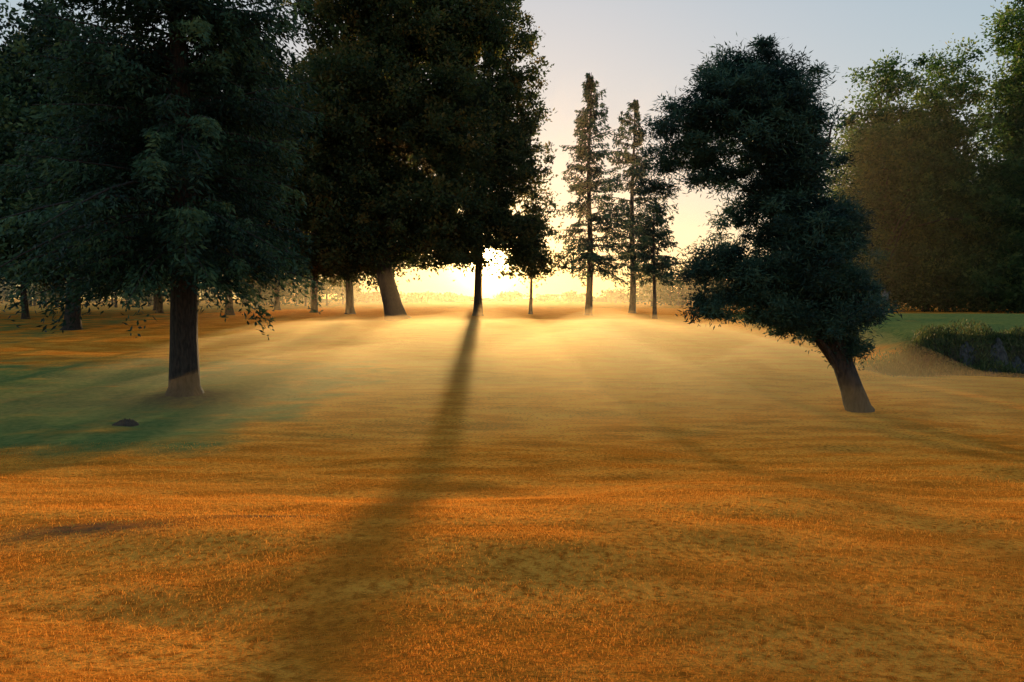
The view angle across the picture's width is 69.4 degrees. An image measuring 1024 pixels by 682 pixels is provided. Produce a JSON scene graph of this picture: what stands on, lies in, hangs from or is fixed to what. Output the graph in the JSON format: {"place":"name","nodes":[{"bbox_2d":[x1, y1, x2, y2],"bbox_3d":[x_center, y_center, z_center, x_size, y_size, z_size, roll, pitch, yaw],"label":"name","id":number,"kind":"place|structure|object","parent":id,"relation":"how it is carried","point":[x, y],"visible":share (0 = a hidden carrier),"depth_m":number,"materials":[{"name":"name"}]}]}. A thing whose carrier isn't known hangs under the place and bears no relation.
{"place":"outdoors","nodes":[
{"label":"outdoors","id":0,"kind":"place"},
{"bbox_2d":[0,299,1023,681],"bbox_3d":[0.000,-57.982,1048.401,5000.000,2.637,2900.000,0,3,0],"label":"lawn ground","id":1,"kind":"structure","parent":0,"point":[330,379],"depth_m":10.71,"materials":[{"name":"plant"}]},
{"bbox_2d":[0,13,93,318],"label":"maple tree","id":2,"kind":"object","parent":1,"relation":"on","point":[26,308],"visible":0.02,"depth_m":69.56,"materials":[{"name":"green plant"}]},
{"bbox_2d":[0,0,171,329],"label":"fir tree","id":3,"kind":"object","parent":1,"relation":"on","point":[12,89],"visible":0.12,"depth_m":54.59,"materials":[{"name":"green plant"}]},
{"bbox_2d":[112,418,138,426],"bbox_3d":[-10.616,2.232,20.403,0.720,0.238,0.690,0,3,0],"label":"rock","id":4,"kind":"object","parent":1,"relation":"on","point":[129,422],"visible":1,"depth_m":20.20,"materials":[{"name":"stone"}]},
{"bbox_2d":[121,44,199,312],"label":"maple tree","id":5,"kind":"object","parent":1,"relation":"on","point":[159,307],"depth_m":83.59,"materials":[{"name":"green plant"}]},
{"bbox_2d":[153,283,170,309],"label":"maple tree","id":6,"kind":"object","parent":1,"relation":"on","point":[154,303],"depth_m":99.51,"materials":[{"name":"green plant"}]},
{"bbox_2d":[0,0,326,396],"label":"spruce tree","id":7,"kind":"object","parent":1,"relation":"on","point":[178,151],"visible":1,"depth_m":23.80,"materials":[{"name":"green plant"}]},
{"bbox_2d":[133,40,319,314],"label":"maple tree","id":8,"kind":"object","parent":1,"relation":"on","point":[230,305],"depth_m":74.29,"materials":[{"name":"green plant"}]},
{"bbox_2d":[234,210,325,309],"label":"maple tree","id":9,"kind":"object","parent":1,"relation":"on","point":[277,304],"visible":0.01,"depth_m":103.60,"materials":[{"name":"green plant"}]},
{"bbox_2d":[254,53,376,312],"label":"maple tree","id":10,"kind":"object","parent":1,"relation":"on","point":[314,301],"visible":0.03,"depth_m":85.42,"materials":[{"name":"green plant"}]},
{"bbox_2d":[283,39,421,313],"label":"maple tree","id":11,"kind":"object","parent":1,"relation":"on","point":[349,307],"depth_m":77.82,"materials":[{"name":"green plant"}]},
{"bbox_2d":[247,0,525,321],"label":"maple tree","id":12,"kind":"object","parent":1,"relation":"on","point":[384,103],"visible":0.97,"depth_m":63.56,"materials":[{"name":"green plant"}]},
{"bbox_2d":[0,247,896,307],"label":"distant treeline","id":13,"kind":"object","parent":1,"relation":"on","point":[644,293],"visible":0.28,"depth_m":191.99,"materials":[{"name":"green plant"}]},
{"bbox_2d":[403,0,563,315],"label":"maple tree","id":14,"kind":"object","parent":1,"relation":"on","point":[518,152],"visible":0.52,"depth_m":72.20,"materials":[{"name":"green plant"}]},
{"bbox_2d":[491,200,575,313],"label":"maple tree","id":15,"kind":"object","parent":1,"relation":"on","point":[543,268],"visible":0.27,"depth_m":78.90,"materials":[{"name":"green plant"}]},
{"bbox_2d":[540,72,646,314],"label":"spruce tree","id":16,"kind":"object","parent":1,"relation":"on","point":[584,122],"visible":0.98,"depth_m":74.50,"materials":[{"name":"green plant"}]},
{"bbox_2d":[584,100,678,312],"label":"spruce tree","id":17,"kind":"object","parent":1,"relation":"on","point":[628,158],"visible":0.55,"depth_m":82.48,"materials":[{"name":"green plant"}]},
{"bbox_2d":[620,203,687,318],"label":"spruce tree","id":18,"kind":"object","parent":1,"relation":"on","point":[645,254],"visible":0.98,"depth_m":69.29,"materials":[{"name":"green plant"}]},
{"bbox_2d":[627,32,903,412],"bbox_3d":[7.639,-3.417,22.509,8.106,11.740,5.670,1,3,17],"label":"pine tree","id":19,"kind":"object","parent":1,"relation":"on","point":[768,110],"visible":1,"depth_m":22.02,"materials":[{"name":"green plant"}]},
{"bbox_2d":[882,291,888,313],"bbox_3d":[25.400,-2.443,50.403,0.500,2.000,0.220,0,3,0],"label":"wooden signpost","id":20,"kind":"object","parent":1,"relation":"on","point":[883,294],"visible":0.48,"depth_m":50.29,"materials":[{"name":"wood"}]},
{"bbox_2d":[822,47,997,306],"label":"birch tree","id":21,"kind":"object","parent":1,"relation":"on","point":[869,179],"visible":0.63,"depth_m":86.41,"materials":[{"name":"green plant"}]},
{"bbox_2d":[849,32,1021,312],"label":"birch tree","id":22,"kind":"object","parent":1,"relation":"on","point":[943,290],"visible":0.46,"depth_m":86.92,"materials":[{"name":"green plant"}]},
{"bbox_2d":[855,318,1023,377],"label":"bank shrubs","id":23,"kind":"object","parent":1,"relation":"on","point":[896,365],"visible":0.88,"depth_m":35.23,"materials":[{"name":"green plant"}]},
{"bbox_2d":[944,0,1023,313],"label":"birch tree","id":24,"kind":"object","parent":1,"relation":"on","point":[1011,100],"visible":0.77,"depth_m":86.91,"materials":[{"name":"green plant"}]},
{"bbox_2d":[959,337,1023,377],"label":"shrubs","id":25,"kind":"object","parent":1,"relation":"on","point":[1002,355],"visible":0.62,"depth_m":35.20,"materials":[{"name":"green plant"}]},
{"bbox_2d":[0,0,1023,298],"label":"sky","id":26,"kind":"structure","parent":0,"point":[640,50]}
]}

